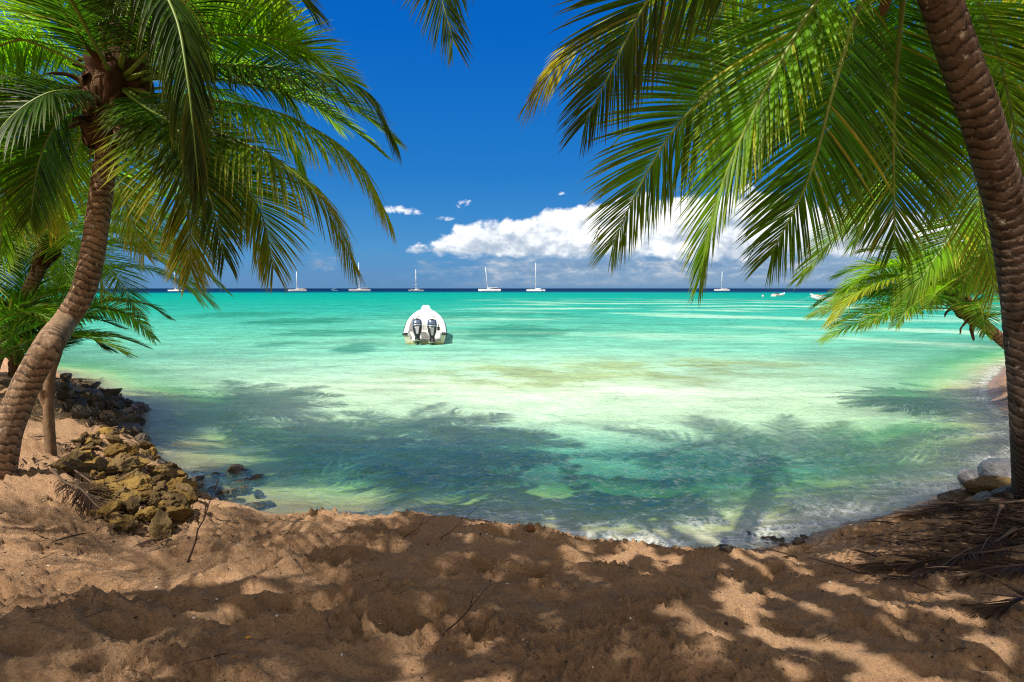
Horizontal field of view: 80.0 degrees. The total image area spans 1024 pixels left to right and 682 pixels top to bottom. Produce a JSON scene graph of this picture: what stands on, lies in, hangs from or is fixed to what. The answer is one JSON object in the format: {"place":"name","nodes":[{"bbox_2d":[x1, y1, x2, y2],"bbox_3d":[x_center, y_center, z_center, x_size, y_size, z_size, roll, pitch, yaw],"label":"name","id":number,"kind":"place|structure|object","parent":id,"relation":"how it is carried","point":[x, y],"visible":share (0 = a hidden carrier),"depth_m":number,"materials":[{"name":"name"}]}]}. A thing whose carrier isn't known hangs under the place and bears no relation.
{"place":"outdoors","nodes":[
{"label":"outdoors","id":0,"kind":"place"},
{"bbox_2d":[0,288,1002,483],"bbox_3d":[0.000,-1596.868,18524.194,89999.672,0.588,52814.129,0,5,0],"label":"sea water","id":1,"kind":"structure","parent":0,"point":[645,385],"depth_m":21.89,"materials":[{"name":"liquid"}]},
{"bbox_2d":[402,305,446,344],"bbox_3d":[-4.841,-0.869,34.103,2.328,2.135,8.187,-1,4,-7],"label":"open motorboat","id":2,"kind":"object","parent":1,"relation":"on","point":[421,327],"visible":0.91,"depth_m":31.27,"materials":[{"name":"white plastic"}]},
{"bbox_2d":[478,267,500,290],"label":"catamaran","id":3,"kind":"object","parent":1,"relation":"on","point":[491,289],"visible":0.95,"depth_m":611.13,"materials":[{"name":"white metal"}]},
{"bbox_2d":[810,294,840,300],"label":"open motorboat","id":4,"kind":"object","parent":1,"relation":"on","point":[815,297],"visible":0.37,"depth_m":131.53,"materials":[{"name":"white plastic"}]},
{"bbox_2d":[0,346,1023,681],"bbox_3d":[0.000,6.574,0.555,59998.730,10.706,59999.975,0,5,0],"label":"sand ground","id":5,"kind":"structure","parent":0,"point":[930,430],"depth_m":4.74,"materials":[{"name":"sand"}]},
{"bbox_2d":[38,328,72,455],"bbox_3d":[-5.290,0.662,7.092,0.179,1.664,0.389,1,5,11],"label":"dead tree trunk","id":6,"kind":"object","parent":5,"relation":"on","point":[46,396],"visible":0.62,"depth_m":6.99,"materials":[{"name":"brown wood"}]},
{"bbox_2d":[55,390,70,401],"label":"rock","id":7,"kind":"object","parent":5,"relation":"on","point":[63,395],"visible":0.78,"depth_m":11.63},
{"bbox_2d":[59,382,69,390],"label":"rock","id":8,"kind":"object","parent":5,"relation":"on","point":[64,385],"visible":0.82,"depth_m":12.48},
{"bbox_2d":[62,403,71,411],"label":"rock","id":9,"kind":"object","parent":5,"relation":"on","point":[66,407],"visible":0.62,"depth_m":10.93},
{"bbox_2d":[51,452,85,468],"bbox_3d":[-4.907,1.348,6.773,0.161,0.198,0.342,-17,20,30],"label":"rock","id":10,"kind":"object","parent":5,"relation":"on","point":[58,463],"visible":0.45,"depth_m":6.74,"materials":[{"name":"brown stone"}]},
{"bbox_2d":[66,456,79,474],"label":"rock","id":11,"kind":"object","parent":5,"relation":"on","point":[73,461],"visible":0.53,"depth_m":6.61,"materials":[{"name":"brown stone"}]},
{"bbox_2d":[0,282,153,359],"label":"young palm","id":12,"kind":"object","parent":5,"relation":"on","point":[16,312],"visible":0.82,"depth_m":10.78,"materials":[{"name":"green plant"}]},
{"bbox_2d":[72,398,86,406],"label":"rock","id":13,"kind":"object","parent":5,"relation":"on","point":[82,401],"visible":0.55,"depth_m":11.64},
{"bbox_2d":[70,404,90,418],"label":"rock","id":14,"kind":"object","parent":5,"relation":"on","point":[77,411],"visible":0.92,"depth_m":10.21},
{"bbox_2d":[72,466,97,476],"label":"rock","id":15,"kind":"object","parent":5,"relation":"on","point":[85,470],"visible":0.54,"depth_m":6.55,"materials":[{"name":"brown stone"}]},
{"bbox_2d":[75,462,96,467],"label":"rock","id":16,"kind":"object","parent":5,"relation":"on","point":[83,464],"visible":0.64,"depth_m":6.63,"materials":[{"name":"brown stone"}]},
{"bbox_2d":[49,468,125,520],"bbox_3d":[-4.045,1.469,5.718,1.433,0.321,0.442,3,6,29],"label":"fallen frond","id":17,"kind":"object","parent":5,"relation":"on","point":[81,487],"visible":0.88,"depth_m":5.70,"materials":[{"name":"brown plant"}]},
{"bbox_2d":[87,416,93,426],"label":"rock","id":18,"kind":"object","parent":5,"relation":"on","point":[90,421],"visible":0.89,"depth_m":9.98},
{"bbox_2d":[85,406,98,417],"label":"rock","id":19,"kind":"object","parent":5,"relation":"on","point":[94,414],"visible":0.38,"depth_m":10.43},
{"bbox_2d":[81,390,103,400],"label":"rock","id":20,"kind":"object","parent":5,"relation":"on","point":[97,393],"visible":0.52,"depth_m":12.37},
{"bbox_2d":[86,505,99,517],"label":"boulder","id":21,"kind":"object","parent":5,"relation":"on","point":[90,511],"visible":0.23,"depth_m":5.51,"materials":[{"name":"stone"}]},
{"bbox_2d":[95,501,122,518],"bbox_3d":[-3.651,1.543,5.522,0.227,0.148,0.223,-30,5,19],"label":"rock","id":22,"kind":"object","parent":21,"relation":"on","point":[108,509],"visible":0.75,"depth_m":5.48,"materials":[{"name":"stone"}]},
{"bbox_2d":[89,401,104,407],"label":"rock","id":23,"kind":"object","parent":5,"relation":"on","point":[94,403],"visible":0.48,"depth_m":12.01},
{"bbox_2d":[93,471,105,479],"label":"rock","id":24,"kind":"object","parent":5,"relation":"on","point":[102,474],"visible":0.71,"depth_m":6.53,"materials":[{"name":"stone"}]},
{"bbox_2d":[0,235,199,377],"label":"young palm","id":25,"kind":"object","parent":5,"relation":"on","point":[15,360],"visible":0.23,"depth_m":13.57,"materials":[{"name":"green plant"}]},
{"bbox_2d":[95,456,108,472],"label":"rock","id":26,"kind":"object","parent":5,"relation":"on","point":[101,462],"visible":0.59,"depth_m":6.78,"materials":[{"name":"brown stone"}]},
{"bbox_2d":[97,411,107,422],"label":"rock","id":27,"kind":"object","parent":5,"relation":"on","point":[102,415],"visible":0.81,"depth_m":10.45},
{"bbox_2d":[96,427,113,434],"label":"rock","id":28,"kind":"object","parent":5,"relation":"on","point":[106,430],"visible":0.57,"depth_m":9.71,"materials":[{"name":"stone"}]},
{"bbox_2d":[62,461,148,501],"bbox_3d":[-4.137,1.467,6.193,1.573,0.290,0.377,2,5,25],"label":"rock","id":29,"kind":"object","parent":5,"relation":"on","point":[67,464],"visible":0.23,"depth_m":6.41,"materials":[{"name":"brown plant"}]},
{"bbox_2d":[101,397,115,409],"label":"rock","id":30,"kind":"object","parent":5,"relation":"on","point":[107,401],"visible":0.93,"depth_m":12.21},
{"bbox_2d":[102,466,118,473],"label":"rock","id":31,"kind":"object","parent":5,"relation":"on","point":[110,469],"visible":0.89,"depth_m":6.72,"materials":[{"name":"brown stone"}]},
{"bbox_2d":[0,124,221,310],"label":"coconut palm","id":32,"kind":"object","parent":5,"relation":"on","point":[163,260],"visible":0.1,"depth_m":10.54,"materials":[{"name":"green plant"}]},
{"bbox_2d":[105,475,116,482],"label":"rock","id":33,"kind":"object","parent":5,"relation":"on","point":[110,479],"visible":0.35,"depth_m":6.50,"materials":[{"name":"stone"}]},
{"bbox_2d":[104,418,118,426],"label":"rock","id":34,"kind":"object","parent":5,"relation":"on","point":[113,422],"visible":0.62,"depth_m":10.36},
{"bbox_2d":[102,388,122,395],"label":"rock","id":35,"kind":"object","parent":5,"relation":"on","point":[115,392],"visible":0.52,"depth_m":13.33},
{"bbox_2d":[105,435,119,443],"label":"rock","id":36,"kind":"object","parent":5,"relation":"on","point":[110,438],"visible":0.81,"depth_m":8.87,"materials":[{"name":"brown stone"}]},
{"bbox_2d":[106,481,123,492],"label":"rock","id":37,"kind":"object","parent":5,"relation":"on","point":[116,486],"visible":0.56,"depth_m":6.17,"materials":[{"name":"stone"}]},
{"bbox_2d":[103,443,129,456],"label":"boulder","id":38,"kind":"object","parent":5,"relation":"on","point":[115,449],"visible":0.83,"depth_m":7.97,"materials":[{"name":"stone"}]},
{"bbox_2d":[0,161,233,368],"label":"coconut palm","id":39,"kind":"object","parent":5,"relation":"on","point":[46,255],"visible":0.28,"depth_m":12.12,"materials":[{"name":"green plant"}]},
{"bbox_2d":[110,452,127,465],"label":"rock","id":40,"kind":"object","parent":5,"relation":"on","point":[121,456],"visible":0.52,"depth_m":7.14,"materials":[{"name":"brown stone"}]},
{"bbox_2d":[116,500,127,514],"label":"rock","id":41,"kind":"object","parent":5,"relation":"on","point":[123,509],"visible":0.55,"depth_m":5.61,"materials":[{"name":"brown stone"}]},
{"bbox_2d":[108,514,136,530],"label":"rock","id":42,"kind":"object","parent":5,"relation":"on","point":[126,518],"visible":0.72,"depth_m":5.37,"materials":[{"name":"stone"}]},
{"bbox_2d":[20,379,232,554],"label":"rock litter","id":43,"kind":"object","parent":5,"relation":"on","point":[112,527],"visible":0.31,"depth_m":5.90,"materials":[{"name":"stone"}]},
{"bbox_2d":[110,486,128,499],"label":"rock","id":44,"kind":"object","parent":43,"relation":"on","point":[119,493],"visible":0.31,"depth_m":5.88,"materials":[{"name":"brown stone"}]},
{"bbox_2d":[113,456,139,471],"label":"rock","id":45,"kind":"object","parent":5,"relation":"on","point":[126,463],"visible":0.72,"depth_m":7.10,"materials":[{"name":"brown stone"}]},
{"bbox_2d":[117,413,135,422],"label":"rock","id":46,"kind":"object","parent":5,"relation":"on","point":[129,417],"visible":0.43,"depth_m":11.01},
{"bbox_2d":[116,468,139,482],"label":"rock","id":47,"kind":"object","parent":5,"relation":"on","point":[130,473],"visible":0.16,"depth_m":6.58,"materials":[{"name":"brown stone"}]},
{"bbox_2d":[119,422,143,437],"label":"boulder","id":48,"kind":"object","parent":5,"relation":"on","point":[133,429],"visible":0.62,"depth_m":10.67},
{"bbox_2d":[128,519,135,531],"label":"rock","id":49,"kind":"object","parent":5,"relation":"on","point":[131,525],"visible":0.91,"depth_m":5.33,"materials":[{"name":"brown stone"}]},
{"bbox_2d":[125,496,139,514],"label":"rock","id":50,"kind":"object","parent":5,"relation":"on","point":[132,504],"visible":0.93,"depth_m":5.62,"materials":[{"name":"grey stone"}]},
{"bbox_2d":[127,443,139,454],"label":"rock","id":51,"kind":"object","parent":5,"relation":"on","point":[135,448],"visible":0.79,"depth_m":8.87,"materials":[{"name":"stone"}]},
{"bbox_2d":[123,474,152,492],"bbox_3d":[-3.875,1.505,6.294,0.300,0.196,0.295,0,32,-17],"label":"rock","id":52,"kind":"object","parent":5,"relation":"on","point":[141,483],"visible":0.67,"depth_m":6.26,"materials":[{"name":"stone"}]},
{"bbox_2d":[131,456,150,470],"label":"boulder","id":53,"kind":"object","parent":5,"relation":"on","point":[143,463],"visible":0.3,"depth_m":7.33,"materials":[{"name":"stone"}]},
{"bbox_2d":[134,433,150,442],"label":"rock","id":54,"kind":"object","parent":5,"relation":"on","point":[140,437],"visible":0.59,"depth_m":10.28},
{"bbox_2d":[135,506,160,520],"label":"rock","id":55,"kind":"object","parent":5,"relation":"on","point":[148,513],"visible":0.77,"depth_m":5.55,"materials":[{"name":"stone"}]},
{"bbox_2d":[139,489,159,502],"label":"rock","id":56,"kind":"object","parent":5,"relation":"on","point":[146,494],"visible":0.66,"depth_m":5.95,"materials":[{"name":"stone"}]},
{"bbox_2d":[149,494,160,506],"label":"rock","id":57,"kind":"object","parent":5,"relation":"on","point":[153,498],"visible":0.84,"depth_m":5.87,"materials":[{"name":"brown stone"}]},
{"bbox_2d":[148,510,171,541],"bbox_3d":[-3.166,1.666,5.493,0.198,0.161,0.342,-22,45,-21],"label":"rock","id":58,"kind":"object","parent":5,"relation":"on","point":[160,525],"visible":0.96,"depth_m":5.45,"materials":[{"name":"brown stone"}]},
{"bbox_2d":[152,474,171,482],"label":"rock","id":59,"kind":"object","parent":5,"relation":"on","point":[159,477],"visible":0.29,"depth_m":6.69,"materials":[{"name":"brown stone"}]},
{"bbox_2d":[156,480,167,490],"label":"rock","id":60,"kind":"object","parent":5,"relation":"on","point":[163,486],"visible":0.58,"depth_m":6.57,"materials":[{"name":"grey stone"}]},
{"bbox_2d":[155,464,177,473],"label":"rock","id":61,"kind":"object","parent":5,"relation":"on","point":[164,468],"visible":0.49,"depth_m":7.73,"materials":[{"name":"brown stone"}]},
{"bbox_2d":[157,499,178,508],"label":"rock","id":62,"kind":"object","parent":5,"relation":"on","point":[169,502],"visible":0.84,"depth_m":5.90,"materials":[{"name":"brown stone"}]},
{"bbox_2d":[163,468,177,477],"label":"rock","id":63,"kind":"object","parent":5,"relation":"on","point":[171,472],"visible":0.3,"depth_m":7.10,"materials":[{"name":"brown stone"}]},
{"bbox_2d":[166,477,192,492],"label":"rock","id":64,"kind":"object","parent":5,"relation":"on","point":[171,484],"visible":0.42,"depth_m":7.00,"materials":[{"name":"stone"}]},
{"bbox_2d":[171,492,189,506],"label":"rock","id":65,"kind":"object","parent":5,"relation":"on","point":[180,498],"visible":0.41,"depth_m":6.02,"materials":[{"name":"brown stone"}]},
{"bbox_2d":[166,504,195,522],"bbox_3d":[-3.211,1.673,5.896,0.282,0.181,0.262,-3,6,-28],"label":"rock","id":66,"kind":"object","parent":5,"relation":"on","point":[182,513],"visible":0.69,"depth_m":5.83,"materials":[{"name":"stone"}]},
{"bbox_2d":[173,483,196,494],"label":"rock","id":67,"kind":"object","parent":5,"relation":"on","point":[179,491],"visible":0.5,"depth_m":6.45,"materials":[{"name":"stone"}]},
{"bbox_2d":[175,482,195,493],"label":"rock","id":68,"kind":"object","parent":5,"relation":"on","point":[185,488],"visible":0.71,"depth_m":6.47,"materials":[{"name":"brown stone"}]},
{"bbox_2d":[183,492,197,504],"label":"rock","id":69,"kind":"object","parent":5,"relation":"on","point":[191,497],"visible":0.51,"depth_m":6.20,"materials":[{"name":"stone"}]},
{"bbox_2d":[189,475,204,481],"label":"rock","id":70,"kind":"object","parent":5,"relation":"on","point":[197,478],"visible":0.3,"depth_m":8.95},
{"bbox_2d":[189,471,205,475],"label":"rock","id":71,"kind":"object","parent":5,"relation":"on","point":[195,473],"visible":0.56,"depth_m":9.26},
{"bbox_2d":[187,478,218,562],"bbox_3d":[-2.430,1.389,4.758,0.072,0.526,0.403,1,5,8],"label":"twig","id":72,"kind":"object","parent":5,"relation":"on","point":[205,513],"visible":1,"depth_m":4.73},
{"bbox_2d":[0,0,406,480],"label":"coconut palm","id":73,"kind":"object","parent":5,"relation":"on","point":[112,96],"visible":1,"depth_m":7.45,"materials":[{"name":"green plant"}]},
{"bbox_2d":[211,472,226,478],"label":"rock","id":74,"kind":"object","parent":5,"relation":"on","point":[219,475],"visible":0.92,"depth_m":9.19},
{"bbox_2d":[210,489,228,496],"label":"rock","id":75,"kind":"object","parent":5,"relation":"on","point":[220,492],"visible":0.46,"depth_m":8.31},
{"bbox_2d":[221,477,235,485],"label":"rock","id":76,"kind":"object","parent":5,"relation":"on","point":[226,481],"visible":0.78,"depth_m":8.93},
{"bbox_2d":[225,487,237,496],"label":"rock","id":77,"kind":"object","parent":5,"relation":"on","point":[231,492],"visible":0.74,"depth_m":8.39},
{"bbox_2d":[227,464,243,474],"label":"rock","id":78,"kind":"object","parent":5,"relation":"on","point":[232,469],"visible":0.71,"depth_m":9.27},
{"bbox_2d":[229,498,245,502],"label":"rock","id":79,"kind":"object","parent":5,"relation":"on","point":[239,500],"visible":0.9,"depth_m":8.12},
{"bbox_2d":[229,479,246,487],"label":"rock","id":80,"kind":"object","parent":5,"relation":"on","point":[236,483],"visible":0.56,"depth_m":8.80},
{"bbox_2d":[231,472,247,479],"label":"rock","id":81,"kind":"object","parent":5,"relation":"on","point":[238,475],"visible":0.66,"depth_m":9.14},
{"bbox_2d":[234,485,253,496],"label":"rock","id":82,"kind":"object","parent":5,"relation":"on","point":[240,487],"visible":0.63,"depth_m":8.51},
{"bbox_2d":[243,478,260,486],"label":"rock","id":83,"kind":"object","parent":5,"relation":"on","point":[253,482],"visible":0.71,"depth_m":8.92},
{"bbox_2d":[253,489,264,498],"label":"rock","id":84,"kind":"object","parent":5,"relation":"on","point":[258,494],"visible":0.98,"depth_m":8.37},
{"bbox_2d":[252,474,267,483],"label":"rock","id":85,"kind":"object","parent":5,"relation":"on","point":[262,478],"visible":0.76,"depth_m":9.07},
{"bbox_2d":[254,501,275,509],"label":"rock","id":86,"kind":"object","parent":5,"relation":"on","point":[263,505],"visible":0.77,"depth_m":7.91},
{"bbox_2d":[393,0,475,68],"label":"coconut palm","id":87,"kind":"object","parent":5,"relation":"on","point":[454,16],"visible":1,"depth_m":6.64,"materials":[{"name":"green plant"}]},
{"bbox_2d":[442,585,490,635],"bbox_3d":[-0.277,1.550,3.546,0.084,0.132,0.411,4,6,36],"label":"twig","id":88,"kind":"object","parent":5,"relation":"on","point":[465,612],"visible":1,"depth_m":3.50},
{"bbox_2d":[0,448,1023,681],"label":"beach litter","id":89,"kind":"object","parent":5,"relation":"on","point":[489,642],"visible":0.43,"depth_m":4.19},
{"bbox_2d":[719,545,733,550],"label":"rock","id":90,"kind":"object","parent":5,"relation":"on","point":[728,548],"visible":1,"depth_m":5.50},
{"bbox_2d":[517,0,1023,499],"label":"coconut palm","id":91,"kind":"object","parent":5,"relation":"on","point":[875,70],"visible":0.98,"depth_m":5.21,"materials":[{"name":"green plant"}]},
{"bbox_2d":[807,557,875,575],"bbox_3d":[2.721,1.886,5.058,0.514,0.039,0.098,3,6,32],"label":"twig","id":92,"kind":"object","parent":5,"relation":"on","point":[846,568],"visible":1,"depth_m":5.05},
{"bbox_2d":[802,238,1003,348],"bbox_3d":[10.326,-0.485,14.427,7.135,3.981,4.858,-3,6,-33],"label":"coconut palm","id":93,"kind":"object","parent":5,"relation":"on","point":[966,309],"visible":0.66,"depth_m":13.64,"materials":[{"name":"green plant"}]},
{"bbox_2d":[787,0,1023,312],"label":"coconut palm","id":94,"kind":"object","parent":5,"relation":"on","point":[934,269],"visible":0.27,"depth_m":8.98,"materials":[{"name":"green plant"}]},
{"bbox_2d":[838,494,1023,595],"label":"straw litter","id":95,"kind":"object","parent":5,"relation":"on","point":[1006,510],"visible":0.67,"depth_m":5.81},
{"bbox_2d":[850,544,1023,575],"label":"fallen frond","id":96,"kind":"object","parent":5,"relation":"on","point":[953,564],"visible":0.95,"depth_m":5.11,"materials":[{"name":"brown plant"}]},
{"bbox_2d":[937,489,973,500],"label":"rock","id":97,"kind":"object","parent":5,"relation":"on","point":[958,494],"visible":0.48,"depth_m":7.64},
{"bbox_2d":[963,475,1010,494],"bbox_3d":[5.930,1.841,7.578,0.545,0.310,0.490,-5,4,16],"label":"rock","id":98,"kind":"object","parent":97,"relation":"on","point":[982,483],"visible":0.49,"depth_m":7.52,"materials":[{"name":"brown stone"}]},
{"bbox_2d":[977,457,1010,477],"bbox_3d":[6.507,1.744,8.062,0.663,0.389,0.552,8,8,-14],"label":"stone","id":99,"kind":"object","parent":98,"relation":"on","point":[1000,466],"visible":0.46,"depth_m":7.95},
{"bbox_2d":[899,527,1017,581],"bbox_3d":[3.807,1.805,5.145,1.738,0.165,0.373,-2,6,-26],"label":"fallen frond","id":100,"kind":"object","parent":5,"relation":"on","point":[913,574],"visible":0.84,"depth_m":5.08,"materials":[{"name":"brown plant"}]},
{"bbox_2d":[897,499,1023,517],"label":"fallen frond","id":101,"kind":"object","parent":5,"relation":"on","point":[937,508],"visible":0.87,"depth_m":6.51,"materials":[{"name":"brown plant"}]},
{"bbox_2d":[957,468,978,483],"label":"stone","id":102,"kind":"object","parent":5,"relation":"on","point":[964,474],"visible":0.34,"depth_m":8.70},
{"bbox_2d":[918,523,1023,542],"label":"fallen frond","id":103,"kind":"object","parent":5,"relation":"on","point":[949,535],"visible":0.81,"depth_m":5.64,"materials":[{"name":"brown plant"}]},
{"bbox_2d":[944,556,1023,583],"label":"fallen frond","id":104,"kind":"object","parent":5,"relation":"on","point":[979,571],"visible":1,"depth_m":4.66,"materials":[{"name":"brown plant"}]},
{"bbox_2d":[969,491,1000,501],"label":"rock","id":105,"kind":"object","parent":5,"relation":"on","point":[983,495],"visible":0.37,"depth_m":7.09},
{"bbox_2d":[964,504,1010,556],"bbox_3d":[4.386,1.769,5.596,1.590,0.156,0.378,-5,7,-44],"label":"fallen frond","id":106,"kind":"object","parent":5,"relation":"on","point":[983,538],"visible":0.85,"depth_m":5.65,"materials":[{"name":"brown plant"}]},
{"bbox_2d":[955,571,1023,619],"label":"fallen frond","id":107,"kind":"object","parent":5,"relation":"on","point":[1004,606],"visible":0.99,"depth_m":3.97,"materials":[{"name":"brown plant"}]},
{"bbox_2d":[990,485,1018,500],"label":"rock","id":108,"kind":"object","parent":5,"relation":"on","point":[999,492],"visible":0.48,"depth_m":7.00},
{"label":"rock","id":109,"kind":"object","parent":5,"relation":"on","visible":0},
{"bbox_2d":[117,489,141,501],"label":"rock","id":110,"kind":"object","parent":109,"relation":"on","point":[129,494],"visible":0.38,"depth_m":5.89,"materials":[{"name":"stone"}]},
{"bbox_2d":[0,0,1023,287],"label":"sky","id":111,"kind":"structure","parent":0,"point":[471,191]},
{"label":"rock","id":112,"kind":"object","parent":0,"visible":0},
{"bbox_2d":[113,401,125,408],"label":"rock","id":113,"kind":"object","parent":112,"relation":"on","point":[120,404],"visible":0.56,"depth_m":12.65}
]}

